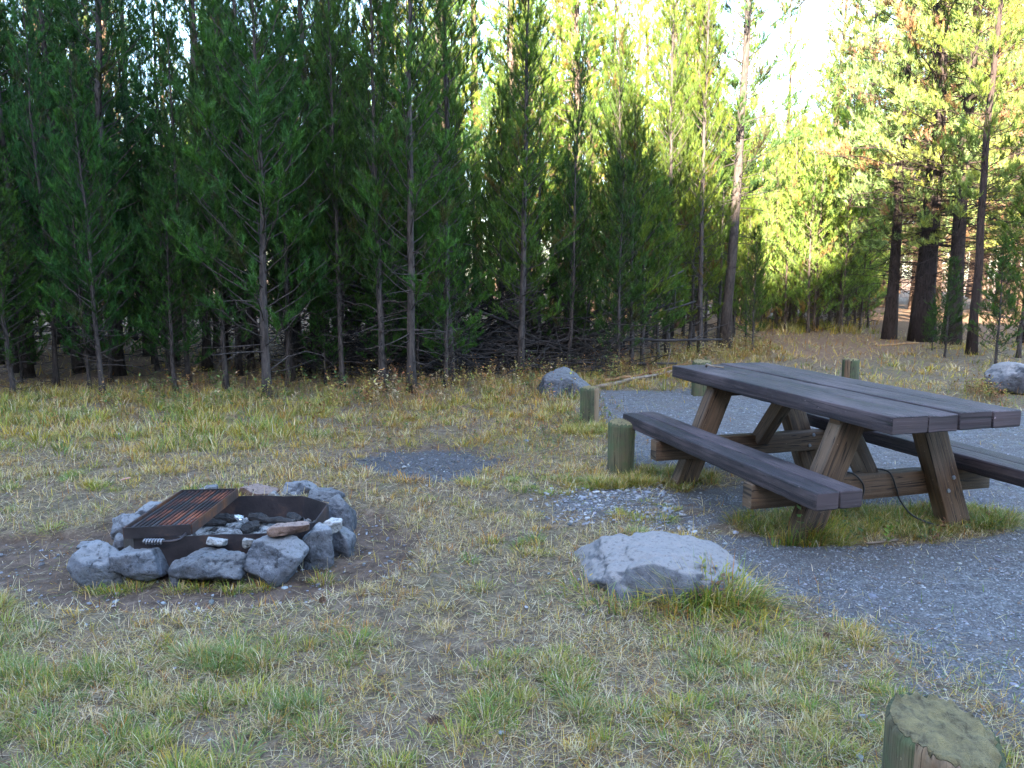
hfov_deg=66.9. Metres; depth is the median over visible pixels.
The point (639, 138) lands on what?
pine tree
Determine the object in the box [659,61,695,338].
pine tree
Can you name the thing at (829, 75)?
pine tree
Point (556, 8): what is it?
pine tree
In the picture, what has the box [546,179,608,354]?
pine tree
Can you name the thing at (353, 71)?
pine tree
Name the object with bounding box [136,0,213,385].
pine tree
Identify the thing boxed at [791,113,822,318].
pine tree
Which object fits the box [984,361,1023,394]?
boulder
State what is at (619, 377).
fallen branch
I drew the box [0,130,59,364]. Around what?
pine tree
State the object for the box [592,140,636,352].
pine tree
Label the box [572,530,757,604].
boulder
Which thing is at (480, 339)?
dead pole
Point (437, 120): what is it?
pine tree
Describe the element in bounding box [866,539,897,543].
stick
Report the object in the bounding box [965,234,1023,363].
pine tree
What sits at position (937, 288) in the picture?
pine tree
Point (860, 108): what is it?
pine tree
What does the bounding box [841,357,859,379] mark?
wooden post
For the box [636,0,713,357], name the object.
pine tree
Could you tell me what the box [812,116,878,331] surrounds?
pine tree
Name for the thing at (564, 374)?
boulder
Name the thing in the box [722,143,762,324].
pine tree
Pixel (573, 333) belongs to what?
dead pole
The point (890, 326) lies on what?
pine tree
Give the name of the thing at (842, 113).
pine tree
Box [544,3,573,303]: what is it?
pine tree
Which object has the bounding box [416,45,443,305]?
pine tree
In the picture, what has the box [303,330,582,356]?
dead pole
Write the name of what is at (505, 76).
pine tree
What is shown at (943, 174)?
pine tree
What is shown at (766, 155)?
pine tree
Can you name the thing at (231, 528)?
ash
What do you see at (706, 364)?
twig
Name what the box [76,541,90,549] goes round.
ring rock
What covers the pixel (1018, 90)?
pine tree
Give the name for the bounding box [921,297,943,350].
pine tree
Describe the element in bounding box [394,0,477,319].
pine tree
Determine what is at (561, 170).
pine tree
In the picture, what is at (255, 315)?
pine tree
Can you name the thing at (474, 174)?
pine tree
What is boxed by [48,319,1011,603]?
undergrowth
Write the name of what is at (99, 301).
pine tree
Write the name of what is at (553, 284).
dead pole
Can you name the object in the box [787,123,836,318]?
pine tree
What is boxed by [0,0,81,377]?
pine tree
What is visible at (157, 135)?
pine tree
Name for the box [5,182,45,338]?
pine tree
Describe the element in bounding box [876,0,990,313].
pine tree
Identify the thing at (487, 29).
pine tree
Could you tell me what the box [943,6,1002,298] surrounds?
pine tree
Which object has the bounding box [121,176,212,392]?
pine tree
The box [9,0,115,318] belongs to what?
pine tree
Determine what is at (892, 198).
pine tree
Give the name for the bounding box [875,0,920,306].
pine tree
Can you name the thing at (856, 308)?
pine tree
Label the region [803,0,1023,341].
pine tree
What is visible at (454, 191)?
pine tree
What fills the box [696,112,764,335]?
pine tree
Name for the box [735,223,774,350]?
pine tree
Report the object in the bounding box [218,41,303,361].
pine tree
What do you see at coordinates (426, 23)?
pine tree
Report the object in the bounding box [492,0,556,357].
pine tree
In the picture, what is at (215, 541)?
ring rock
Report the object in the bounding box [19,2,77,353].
pine tree
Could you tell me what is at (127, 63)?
pine tree
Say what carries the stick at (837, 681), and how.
on the ground at (676, 409)
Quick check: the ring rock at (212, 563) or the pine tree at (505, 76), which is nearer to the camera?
the ring rock at (212, 563)
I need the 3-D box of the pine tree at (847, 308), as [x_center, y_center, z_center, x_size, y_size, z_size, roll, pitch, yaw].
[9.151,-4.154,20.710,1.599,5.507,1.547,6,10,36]
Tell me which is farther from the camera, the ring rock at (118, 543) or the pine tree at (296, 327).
the pine tree at (296, 327)
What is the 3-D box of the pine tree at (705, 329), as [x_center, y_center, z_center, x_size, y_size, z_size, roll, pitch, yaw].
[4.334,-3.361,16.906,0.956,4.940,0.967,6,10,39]
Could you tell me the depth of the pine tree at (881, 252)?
27.29 m
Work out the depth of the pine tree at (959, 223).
15.68 m
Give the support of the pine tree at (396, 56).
on the ground at (676, 409)
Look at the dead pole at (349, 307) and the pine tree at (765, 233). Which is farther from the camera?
the pine tree at (765, 233)
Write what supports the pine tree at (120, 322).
on the ground at (676, 409)
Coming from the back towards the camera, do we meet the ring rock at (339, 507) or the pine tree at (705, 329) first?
the pine tree at (705, 329)
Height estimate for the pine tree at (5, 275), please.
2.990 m
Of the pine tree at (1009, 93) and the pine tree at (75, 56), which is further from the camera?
the pine tree at (1009, 93)
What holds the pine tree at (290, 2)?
on the ground at (676, 409)
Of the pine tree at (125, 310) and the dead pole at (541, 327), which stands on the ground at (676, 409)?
the pine tree at (125, 310)
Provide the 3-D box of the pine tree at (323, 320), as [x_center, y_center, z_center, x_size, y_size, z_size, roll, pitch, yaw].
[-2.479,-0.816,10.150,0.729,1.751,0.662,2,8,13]
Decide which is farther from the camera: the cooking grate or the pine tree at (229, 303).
the pine tree at (229, 303)
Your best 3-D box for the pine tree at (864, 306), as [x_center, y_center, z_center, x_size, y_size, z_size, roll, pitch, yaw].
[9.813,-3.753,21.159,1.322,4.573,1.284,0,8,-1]
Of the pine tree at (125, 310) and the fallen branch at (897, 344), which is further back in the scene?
the fallen branch at (897, 344)
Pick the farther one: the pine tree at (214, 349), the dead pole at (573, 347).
the pine tree at (214, 349)
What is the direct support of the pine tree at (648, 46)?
on the ground at (676, 409)
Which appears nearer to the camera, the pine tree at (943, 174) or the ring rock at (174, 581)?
the ring rock at (174, 581)
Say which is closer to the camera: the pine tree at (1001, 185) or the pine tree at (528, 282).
the pine tree at (528, 282)
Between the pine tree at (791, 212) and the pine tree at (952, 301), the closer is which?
the pine tree at (952, 301)
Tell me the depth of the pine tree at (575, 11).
18.77 m
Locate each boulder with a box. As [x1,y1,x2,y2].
[537,366,590,397]
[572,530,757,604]
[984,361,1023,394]
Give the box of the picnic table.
[623,362,1023,544]
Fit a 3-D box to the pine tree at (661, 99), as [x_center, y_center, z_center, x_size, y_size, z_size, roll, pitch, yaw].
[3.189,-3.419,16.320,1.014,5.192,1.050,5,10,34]
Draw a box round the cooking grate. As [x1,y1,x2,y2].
[123,488,237,544]
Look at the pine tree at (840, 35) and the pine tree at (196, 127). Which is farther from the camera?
the pine tree at (840, 35)
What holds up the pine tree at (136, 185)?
on the ground at (676, 409)
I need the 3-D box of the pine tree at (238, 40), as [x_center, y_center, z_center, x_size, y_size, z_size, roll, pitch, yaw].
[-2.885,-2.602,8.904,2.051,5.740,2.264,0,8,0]
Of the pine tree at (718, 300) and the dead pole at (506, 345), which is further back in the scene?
the pine tree at (718, 300)
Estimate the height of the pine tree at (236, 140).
5.188 m
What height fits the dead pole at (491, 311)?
1.508 m
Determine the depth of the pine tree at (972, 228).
30.56 m
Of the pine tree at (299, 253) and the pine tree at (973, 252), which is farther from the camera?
the pine tree at (973, 252)
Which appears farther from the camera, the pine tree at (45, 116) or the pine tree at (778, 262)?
the pine tree at (778, 262)
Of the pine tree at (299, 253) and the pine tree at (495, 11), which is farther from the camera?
the pine tree at (495, 11)
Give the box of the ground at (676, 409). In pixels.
[0,279,1023,767]
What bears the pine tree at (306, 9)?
on the ground at (676, 409)
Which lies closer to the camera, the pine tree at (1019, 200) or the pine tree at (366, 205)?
the pine tree at (1019, 200)
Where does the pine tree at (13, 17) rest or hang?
on the ground at (676, 409)
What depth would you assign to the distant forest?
41.52 m
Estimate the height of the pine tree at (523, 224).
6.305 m
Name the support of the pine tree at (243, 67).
on the ground at (676, 409)
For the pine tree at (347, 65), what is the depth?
20.65 m
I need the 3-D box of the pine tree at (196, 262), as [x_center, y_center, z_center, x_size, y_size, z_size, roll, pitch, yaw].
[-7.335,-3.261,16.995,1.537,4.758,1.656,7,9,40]
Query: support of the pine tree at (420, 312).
on the ground at (676, 409)
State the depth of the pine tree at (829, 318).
21.36 m
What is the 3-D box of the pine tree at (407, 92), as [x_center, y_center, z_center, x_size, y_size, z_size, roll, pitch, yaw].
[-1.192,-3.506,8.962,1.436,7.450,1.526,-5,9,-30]
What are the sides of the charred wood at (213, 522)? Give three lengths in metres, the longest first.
0.143 x 0.051 x 0.047 m
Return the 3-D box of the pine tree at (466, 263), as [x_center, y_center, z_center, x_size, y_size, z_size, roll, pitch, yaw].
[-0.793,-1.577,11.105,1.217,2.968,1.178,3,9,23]
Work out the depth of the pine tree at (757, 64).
31.88 m
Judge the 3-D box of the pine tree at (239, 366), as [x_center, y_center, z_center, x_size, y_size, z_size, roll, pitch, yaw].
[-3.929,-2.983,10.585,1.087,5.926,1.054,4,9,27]
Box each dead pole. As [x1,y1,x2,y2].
[269,257,514,346]
[274,303,552,353]
[295,329,487,362]
[301,299,477,345]
[303,323,432,357]
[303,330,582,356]
[319,300,584,366]
[347,288,528,355]
[350,262,566,350]
[364,324,536,351]
[369,258,577,358]
[373,284,517,347]
[392,272,536,344]
[395,264,583,354]
[399,278,599,348]
[403,326,598,359]
[419,329,613,364]
[420,265,579,361]
[424,335,612,365]
[425,282,600,360]
[427,303,556,357]
[433,277,547,348]
[433,299,529,344]
[434,283,533,341]
[441,321,583,350]
[442,265,573,354]
[457,353,678,364]
[468,272,599,340]
[469,323,639,349]
[471,315,634,338]
[479,275,575,336]
[480,252,693,351]
[481,297,667,348]
[491,316,730,343]
[494,268,683,357]
[503,323,673,338]
[525,275,694,356]
[528,239,646,332]
[534,311,627,349]
[581,300,682,333]
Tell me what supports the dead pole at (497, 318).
in the brushwood
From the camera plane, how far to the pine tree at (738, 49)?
28.88 m
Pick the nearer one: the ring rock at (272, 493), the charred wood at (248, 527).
the charred wood at (248, 527)
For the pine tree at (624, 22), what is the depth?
19.76 m
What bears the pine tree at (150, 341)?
on the ground at (676, 409)
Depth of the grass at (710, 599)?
3.12 m
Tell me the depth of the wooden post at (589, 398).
7.38 m
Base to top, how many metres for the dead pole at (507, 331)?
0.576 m
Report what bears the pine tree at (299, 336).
on the ground at (676, 409)
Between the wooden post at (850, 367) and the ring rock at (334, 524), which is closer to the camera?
the ring rock at (334, 524)
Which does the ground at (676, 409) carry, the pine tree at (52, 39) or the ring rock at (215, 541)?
the pine tree at (52, 39)
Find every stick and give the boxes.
[827,679,844,682]
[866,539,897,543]
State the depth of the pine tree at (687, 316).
22.19 m
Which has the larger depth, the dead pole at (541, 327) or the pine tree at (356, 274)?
the pine tree at (356, 274)
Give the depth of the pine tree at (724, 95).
19.38 m
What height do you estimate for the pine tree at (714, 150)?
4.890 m
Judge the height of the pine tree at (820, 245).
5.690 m
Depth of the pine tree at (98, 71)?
10.56 m
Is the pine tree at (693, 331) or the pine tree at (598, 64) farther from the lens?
the pine tree at (598, 64)
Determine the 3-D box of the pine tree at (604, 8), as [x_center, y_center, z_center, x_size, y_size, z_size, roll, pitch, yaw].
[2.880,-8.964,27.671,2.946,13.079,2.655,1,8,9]
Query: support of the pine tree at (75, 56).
on the ground at (676, 409)
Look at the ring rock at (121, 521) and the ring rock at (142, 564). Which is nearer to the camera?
the ring rock at (142, 564)
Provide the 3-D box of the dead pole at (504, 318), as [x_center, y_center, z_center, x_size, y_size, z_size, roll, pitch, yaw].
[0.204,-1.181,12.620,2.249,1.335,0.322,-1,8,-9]
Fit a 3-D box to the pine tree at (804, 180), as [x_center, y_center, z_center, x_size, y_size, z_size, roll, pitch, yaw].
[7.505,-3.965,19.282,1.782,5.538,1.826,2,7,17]
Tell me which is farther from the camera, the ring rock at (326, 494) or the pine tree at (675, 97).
the pine tree at (675, 97)
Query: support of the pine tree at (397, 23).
on the ground at (676, 409)
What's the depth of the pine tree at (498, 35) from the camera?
30.97 m
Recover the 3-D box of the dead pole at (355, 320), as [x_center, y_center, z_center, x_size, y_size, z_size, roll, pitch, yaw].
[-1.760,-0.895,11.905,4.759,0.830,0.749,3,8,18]
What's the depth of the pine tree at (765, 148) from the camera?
21.77 m
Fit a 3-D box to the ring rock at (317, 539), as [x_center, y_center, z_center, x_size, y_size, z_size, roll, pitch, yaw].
[-1.007,0.844,3.949,0.183,0.255,0.159,-4,10,-19]
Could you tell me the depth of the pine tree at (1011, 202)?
29.25 m
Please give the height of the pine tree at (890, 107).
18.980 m
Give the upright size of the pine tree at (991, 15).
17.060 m
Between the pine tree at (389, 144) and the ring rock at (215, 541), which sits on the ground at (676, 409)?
the pine tree at (389, 144)
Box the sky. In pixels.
[1,0,1023,278]
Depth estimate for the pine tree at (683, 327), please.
18.38 m
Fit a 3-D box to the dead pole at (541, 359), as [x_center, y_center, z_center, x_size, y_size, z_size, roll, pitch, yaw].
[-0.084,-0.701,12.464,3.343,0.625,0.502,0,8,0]
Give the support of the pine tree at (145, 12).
on the ground at (676, 409)
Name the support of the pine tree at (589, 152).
on the ground at (676, 409)
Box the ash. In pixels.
[179,515,314,535]
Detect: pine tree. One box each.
[0,0,54,355]
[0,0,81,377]
[0,0,81,386]
[0,0,137,373]
[0,22,70,372]
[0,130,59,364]
[0,148,57,394]
[0,247,46,383]
[0,256,14,350]
[2,41,50,364]
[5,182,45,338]
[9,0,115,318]
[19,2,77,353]
[23,0,172,376]
[25,0,66,343]
[27,47,100,359]
[32,50,148,394]
[33,140,123,389]
[36,0,130,175]
[38,0,122,355]
[38,0,136,359]
[38,239,83,346]
[68,195,149,381]
[78,98,106,347]
[79,43,130,345]
[83,0,174,177]
[93,0,169,355]
[94,77,143,345]
[103,113,192,370]
[112,123,168,363]
[116,142,141,340]
[118,0,163,344]
[118,158,197,376]
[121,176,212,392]
[125,0,199,366]
[125,0,253,371]
[130,110,198,337]
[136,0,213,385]
[150,0,205,326]
[160,0,358,398]
[163,35,276,390]
[166,128,196,339]
[172,32,293,366]
[177,1,261,328]
[179,1,245,360]
[185,1,270,353]
[188,0,259,375]
[188,0,283,370]
[189,200,230,352]
[189,260,233,348]
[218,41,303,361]
[227,67,272,347]
[228,0,335,379]
[229,4,245,339]
[229,16,334,386]
[234,0,383,373]
[244,0,294,327]
[265,20,334,364]
[270,34,384,366]
[272,100,307,355]
[283,0,370,330]
[286,0,406,378]
[297,0,374,388]
[297,257,349,384]
[300,0,371,346]
[301,0,329,325]
[315,0,385,326]
[319,196,375,362]
[326,0,428,392]
[327,0,454,376]
[328,120,369,334]
[341,13,398,337]
[344,235,366,337]
[349,0,479,392]
[349,106,395,324]
[351,231,407,380]
[363,0,417,293]
[365,81,420,326]
[374,108,434,336]
[382,43,484,318]
[385,0,427,114]
[385,0,500,383]
[388,216,444,378]
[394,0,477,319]
[394,28,441,282]
[400,1,463,151]
[400,261,438,371]
[402,170,492,387]
[412,0,483,208]
[415,170,493,369]
[416,0,484,221]
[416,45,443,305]
[433,140,484,317]
[434,59,471,307]
[450,99,472,320]
[452,0,484,307]
[456,0,493,314]
[459,123,493,326]
[462,0,551,277]
[467,80,533,365]
[469,0,558,330]
[469,69,553,335]
[469,86,499,323]
[475,0,516,286]
[475,25,497,305]
[478,0,579,377]
[478,65,518,335]
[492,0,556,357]
[496,200,546,320]
[499,0,564,322]
[509,2,567,354]
[515,10,549,209]
[518,188,584,365]
[520,0,619,327]
[527,153,610,365]
[533,0,573,308]
[543,2,567,252]
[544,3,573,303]
[545,0,596,315]
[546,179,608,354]
[547,0,614,317]
[548,13,600,368]
[549,2,600,203]
[553,168,584,328]
[554,108,585,334]
[559,0,612,232]
[566,88,608,342]
[575,14,673,361]
[580,157,658,375]
[584,0,665,322]
[584,2,608,297]
[586,0,650,320]
[586,84,678,370]
[588,83,662,357]
[592,45,637,252]
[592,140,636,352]
[601,146,688,367]
[626,0,668,221]
[626,37,646,312]
[626,129,676,344]
[626,162,687,356]
[633,0,702,191]
[634,176,693,361]
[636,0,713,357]
[636,0,733,327]
[645,2,690,139]
[656,37,684,311]
[656,95,683,337]
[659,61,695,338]
[664,135,729,349]
[667,0,731,323]
[668,0,728,330]
[668,0,744,354]
[674,86,712,341]
[674,109,740,334]
[675,142,708,335]
[686,0,817,350]
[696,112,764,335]
[696,114,730,337]
[697,100,746,343]
[703,60,731,312]
[712,107,773,336]
[713,96,768,316]
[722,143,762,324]
[723,0,782,161]
[729,80,777,318]
[732,1,763,160]
[732,201,771,340]
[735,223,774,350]
[737,96,789,320]
[737,110,808,327]
[737,172,775,330]
[737,175,784,323]
[738,115,783,325]
[760,0,818,316]
[765,107,822,325]
[765,165,815,330]
[766,165,792,321]
[767,127,803,323]
[769,100,821,325]
[777,111,848,332]
[780,113,817,318]
[782,111,852,329]
[783,59,861,328]
[784,121,806,319]
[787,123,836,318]
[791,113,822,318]
[792,153,840,317]
[794,58,888,330]
[796,158,837,317]
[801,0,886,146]
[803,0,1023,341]
[804,136,860,326]
[809,0,890,307]
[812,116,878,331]
[820,138,852,324]
[821,25,852,145]
[825,125,880,327]
[827,123,884,316]
[829,0,917,317]
[829,0,987,339]
[835,98,889,319]
[835,148,890,329]
[835,166,879,319]
[836,182,883,320]
[838,150,884,325]
[842,0,910,287]
[846,166,900,327]
[863,155,890,313]
[865,191,886,318]
[867,108,908,314]
[874,0,1023,344]
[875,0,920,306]
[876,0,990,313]
[881,0,920,279]
[881,0,1003,295]
[881,29,912,303]
[886,1,979,309]
[889,7,1003,292]
[903,0,986,306]
[905,0,1021,299]
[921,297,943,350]
[922,0,1023,354]
[924,255,971,357]
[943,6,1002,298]
[944,0,1023,342]
[947,6,1023,319]
[949,5,1021,308]
[965,83,1021,300]
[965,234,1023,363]
[968,1,1023,310]
[968,82,1023,305]
[970,6,1021,308]
[982,172,1023,357]
[983,85,1023,280]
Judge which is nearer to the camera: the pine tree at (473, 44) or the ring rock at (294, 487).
the ring rock at (294, 487)
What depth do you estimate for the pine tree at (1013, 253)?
36.02 m
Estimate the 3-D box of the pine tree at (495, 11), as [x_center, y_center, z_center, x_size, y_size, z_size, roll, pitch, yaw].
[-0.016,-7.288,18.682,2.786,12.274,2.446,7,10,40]
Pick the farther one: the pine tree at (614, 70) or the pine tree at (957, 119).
the pine tree at (957, 119)
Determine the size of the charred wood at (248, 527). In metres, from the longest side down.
0.117 x 0.070 x 0.066 m
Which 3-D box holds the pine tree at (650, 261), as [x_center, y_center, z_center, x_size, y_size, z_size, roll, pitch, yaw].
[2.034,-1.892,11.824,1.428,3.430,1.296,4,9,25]
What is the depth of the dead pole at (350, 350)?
11.12 m
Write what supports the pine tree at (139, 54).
on the ground at (676, 409)
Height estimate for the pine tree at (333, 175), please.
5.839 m
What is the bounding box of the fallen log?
[595,349,671,387]
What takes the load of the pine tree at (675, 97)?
on the ground at (676, 409)
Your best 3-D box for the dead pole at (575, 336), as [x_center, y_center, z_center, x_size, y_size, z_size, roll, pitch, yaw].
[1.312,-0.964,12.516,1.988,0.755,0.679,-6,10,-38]
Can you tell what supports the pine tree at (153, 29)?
on the ground at (676, 409)
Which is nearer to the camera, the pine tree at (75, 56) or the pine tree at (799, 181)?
the pine tree at (75, 56)
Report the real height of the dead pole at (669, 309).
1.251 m
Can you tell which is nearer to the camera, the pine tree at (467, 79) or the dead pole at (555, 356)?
the dead pole at (555, 356)
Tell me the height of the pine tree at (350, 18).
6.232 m
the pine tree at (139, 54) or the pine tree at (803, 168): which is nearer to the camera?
the pine tree at (139, 54)
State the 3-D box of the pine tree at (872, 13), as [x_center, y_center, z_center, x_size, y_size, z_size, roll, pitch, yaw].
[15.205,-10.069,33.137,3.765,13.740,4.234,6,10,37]
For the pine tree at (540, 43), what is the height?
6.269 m
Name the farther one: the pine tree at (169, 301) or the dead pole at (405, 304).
the dead pole at (405, 304)
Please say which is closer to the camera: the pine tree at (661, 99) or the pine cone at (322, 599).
the pine cone at (322, 599)
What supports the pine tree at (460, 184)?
on the ground at (676, 409)
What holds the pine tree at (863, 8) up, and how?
on the ground at (676, 409)
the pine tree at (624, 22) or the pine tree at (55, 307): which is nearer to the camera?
the pine tree at (55, 307)
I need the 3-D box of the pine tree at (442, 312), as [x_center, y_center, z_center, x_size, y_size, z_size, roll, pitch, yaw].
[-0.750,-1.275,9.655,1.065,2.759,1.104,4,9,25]
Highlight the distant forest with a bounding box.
[0,0,1001,310]
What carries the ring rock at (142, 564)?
on the ground at (676, 409)
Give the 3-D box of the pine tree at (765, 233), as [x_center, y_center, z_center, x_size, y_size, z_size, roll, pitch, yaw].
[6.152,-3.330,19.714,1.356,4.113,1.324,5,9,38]
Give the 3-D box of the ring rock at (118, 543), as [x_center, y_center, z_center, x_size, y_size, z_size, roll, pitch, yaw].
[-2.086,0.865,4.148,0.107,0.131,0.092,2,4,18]
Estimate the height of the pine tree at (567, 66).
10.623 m
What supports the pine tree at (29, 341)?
on the ground at (676, 409)
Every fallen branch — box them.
[587,363,690,382]
[875,342,918,345]
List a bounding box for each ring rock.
[66,540,123,588]
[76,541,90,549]
[109,545,168,581]
[110,513,140,539]
[112,533,123,550]
[134,501,160,514]
[168,547,246,580]
[168,559,184,586]
[200,484,217,488]
[206,537,227,546]
[239,483,279,495]
[242,538,254,548]
[243,535,308,587]
[266,521,309,536]
[268,491,278,495]
[281,480,318,494]
[298,522,333,569]
[308,487,344,501]
[323,517,342,533]
[329,494,356,531]
[332,526,356,556]
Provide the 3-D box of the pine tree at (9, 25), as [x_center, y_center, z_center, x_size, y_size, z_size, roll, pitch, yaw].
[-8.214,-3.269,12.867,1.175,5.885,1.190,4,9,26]
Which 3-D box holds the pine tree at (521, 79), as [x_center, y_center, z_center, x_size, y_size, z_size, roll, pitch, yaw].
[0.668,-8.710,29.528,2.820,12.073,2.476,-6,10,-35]
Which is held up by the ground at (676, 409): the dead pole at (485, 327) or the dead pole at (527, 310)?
the dead pole at (527, 310)
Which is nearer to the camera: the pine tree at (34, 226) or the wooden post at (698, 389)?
the wooden post at (698, 389)
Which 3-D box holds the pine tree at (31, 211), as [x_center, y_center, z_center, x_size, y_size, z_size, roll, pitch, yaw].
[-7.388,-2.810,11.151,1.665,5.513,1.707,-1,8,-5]
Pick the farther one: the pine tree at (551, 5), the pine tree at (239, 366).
the pine tree at (551, 5)
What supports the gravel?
on the ground at (676, 409)
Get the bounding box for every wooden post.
[580,385,598,424]
[607,418,634,475]
[691,359,711,395]
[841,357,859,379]
[881,691,1005,767]
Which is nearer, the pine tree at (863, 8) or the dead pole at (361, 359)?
the dead pole at (361, 359)
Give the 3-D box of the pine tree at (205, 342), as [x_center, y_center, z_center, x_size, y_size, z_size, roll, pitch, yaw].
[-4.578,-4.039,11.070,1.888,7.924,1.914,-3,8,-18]
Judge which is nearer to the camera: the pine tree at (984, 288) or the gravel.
the gravel
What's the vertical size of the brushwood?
1.427 m
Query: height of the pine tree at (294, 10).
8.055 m
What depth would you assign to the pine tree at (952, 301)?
13.17 m
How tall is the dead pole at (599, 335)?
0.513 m
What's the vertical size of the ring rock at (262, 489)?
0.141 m
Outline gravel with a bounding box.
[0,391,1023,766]
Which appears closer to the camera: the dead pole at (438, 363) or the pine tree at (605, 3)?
the dead pole at (438, 363)
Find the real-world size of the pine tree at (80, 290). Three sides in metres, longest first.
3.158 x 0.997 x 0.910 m
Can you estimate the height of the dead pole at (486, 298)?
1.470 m
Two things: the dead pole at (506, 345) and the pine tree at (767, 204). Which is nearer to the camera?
the dead pole at (506, 345)
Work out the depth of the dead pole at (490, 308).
12.74 m
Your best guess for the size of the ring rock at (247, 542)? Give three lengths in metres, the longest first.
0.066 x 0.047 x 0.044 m
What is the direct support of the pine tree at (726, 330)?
on the ground at (676, 409)
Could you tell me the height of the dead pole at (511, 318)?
1.428 m
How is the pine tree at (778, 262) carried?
on the ground at (676, 409)
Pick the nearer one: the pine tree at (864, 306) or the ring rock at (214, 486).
the ring rock at (214, 486)
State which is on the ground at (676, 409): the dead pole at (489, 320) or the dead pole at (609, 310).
the dead pole at (609, 310)
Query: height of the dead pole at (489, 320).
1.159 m
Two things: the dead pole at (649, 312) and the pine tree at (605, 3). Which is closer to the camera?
the dead pole at (649, 312)
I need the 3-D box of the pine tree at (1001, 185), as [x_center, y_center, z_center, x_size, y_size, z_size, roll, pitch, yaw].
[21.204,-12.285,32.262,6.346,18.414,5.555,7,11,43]
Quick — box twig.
[705,363,723,367]
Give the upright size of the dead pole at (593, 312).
1.388 m
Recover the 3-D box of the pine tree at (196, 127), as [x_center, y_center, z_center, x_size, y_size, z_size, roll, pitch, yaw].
[-3.603,-1.997,9.469,1.308,4.342,1.408,-4,9,-25]
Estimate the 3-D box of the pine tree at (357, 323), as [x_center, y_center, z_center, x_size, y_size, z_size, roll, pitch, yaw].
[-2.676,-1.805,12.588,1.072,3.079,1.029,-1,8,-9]
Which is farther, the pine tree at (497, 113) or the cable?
the pine tree at (497, 113)
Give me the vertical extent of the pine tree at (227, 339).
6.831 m
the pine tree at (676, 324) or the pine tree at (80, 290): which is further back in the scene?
the pine tree at (676, 324)
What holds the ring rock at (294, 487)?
on the ground at (676, 409)
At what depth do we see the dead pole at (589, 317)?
11.77 m
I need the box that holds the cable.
[847,468,944,526]
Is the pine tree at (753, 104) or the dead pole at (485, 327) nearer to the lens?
the dead pole at (485, 327)
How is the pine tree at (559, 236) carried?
on the ground at (676, 409)
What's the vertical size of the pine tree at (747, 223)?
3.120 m
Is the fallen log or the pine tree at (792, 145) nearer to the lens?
the fallen log
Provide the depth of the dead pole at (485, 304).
11.98 m
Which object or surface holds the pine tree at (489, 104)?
on the ground at (676, 409)
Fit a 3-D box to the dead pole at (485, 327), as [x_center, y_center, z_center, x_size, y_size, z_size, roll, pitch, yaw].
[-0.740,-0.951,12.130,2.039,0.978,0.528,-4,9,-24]
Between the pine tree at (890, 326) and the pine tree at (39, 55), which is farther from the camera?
the pine tree at (890, 326)
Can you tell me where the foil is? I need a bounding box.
[234,514,243,520]
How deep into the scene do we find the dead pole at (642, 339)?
11.43 m
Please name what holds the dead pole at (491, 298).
in the brushwood
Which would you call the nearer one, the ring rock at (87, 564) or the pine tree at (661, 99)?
the ring rock at (87, 564)
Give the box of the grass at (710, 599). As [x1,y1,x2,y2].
[0,313,1023,767]
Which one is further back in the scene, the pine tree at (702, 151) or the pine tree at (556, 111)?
the pine tree at (556, 111)
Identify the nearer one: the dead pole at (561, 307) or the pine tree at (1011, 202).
the dead pole at (561, 307)
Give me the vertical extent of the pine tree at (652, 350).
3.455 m
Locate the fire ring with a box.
[123,495,328,577]
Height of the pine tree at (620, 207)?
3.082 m
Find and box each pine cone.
[319,596,326,603]
[426,714,441,724]
[823,632,831,639]
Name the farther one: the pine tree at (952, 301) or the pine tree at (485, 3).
the pine tree at (485, 3)
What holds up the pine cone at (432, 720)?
on the ground at (676, 409)
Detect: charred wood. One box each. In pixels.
[202,518,226,526]
[215,513,236,522]
[239,520,259,533]
[248,512,268,523]
[266,516,295,523]
[286,512,303,521]
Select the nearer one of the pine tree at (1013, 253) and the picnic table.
the picnic table
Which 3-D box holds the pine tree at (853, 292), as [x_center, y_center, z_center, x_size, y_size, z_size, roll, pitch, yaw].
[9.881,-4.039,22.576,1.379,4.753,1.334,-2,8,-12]
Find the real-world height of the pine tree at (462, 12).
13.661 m
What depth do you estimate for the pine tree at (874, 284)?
25.14 m
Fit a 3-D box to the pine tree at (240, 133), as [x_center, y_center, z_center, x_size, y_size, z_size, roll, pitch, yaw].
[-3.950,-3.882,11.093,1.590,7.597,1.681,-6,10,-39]
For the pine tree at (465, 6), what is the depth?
24.13 m
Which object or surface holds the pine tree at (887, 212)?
on the ground at (676, 409)
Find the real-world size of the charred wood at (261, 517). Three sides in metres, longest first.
0.138 x 0.064 x 0.062 m
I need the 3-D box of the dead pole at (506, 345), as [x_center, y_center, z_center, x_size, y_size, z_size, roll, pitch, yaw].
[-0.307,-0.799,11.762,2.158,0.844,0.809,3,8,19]
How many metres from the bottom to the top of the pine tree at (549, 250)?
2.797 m
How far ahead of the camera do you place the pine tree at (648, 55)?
26.34 m
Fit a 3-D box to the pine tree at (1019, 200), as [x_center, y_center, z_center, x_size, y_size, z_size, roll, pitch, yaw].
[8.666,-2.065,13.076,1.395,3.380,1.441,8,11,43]
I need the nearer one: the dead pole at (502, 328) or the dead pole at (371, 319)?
the dead pole at (502, 328)
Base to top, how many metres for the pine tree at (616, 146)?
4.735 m
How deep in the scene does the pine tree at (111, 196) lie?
13.87 m
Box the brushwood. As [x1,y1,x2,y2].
[237,291,665,383]
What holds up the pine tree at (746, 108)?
on the ground at (676, 409)
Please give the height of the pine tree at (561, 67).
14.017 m
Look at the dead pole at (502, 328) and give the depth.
11.57 m
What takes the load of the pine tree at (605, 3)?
on the ground at (676, 409)
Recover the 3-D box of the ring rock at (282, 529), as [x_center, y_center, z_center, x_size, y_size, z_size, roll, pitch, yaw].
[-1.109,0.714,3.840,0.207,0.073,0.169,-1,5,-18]

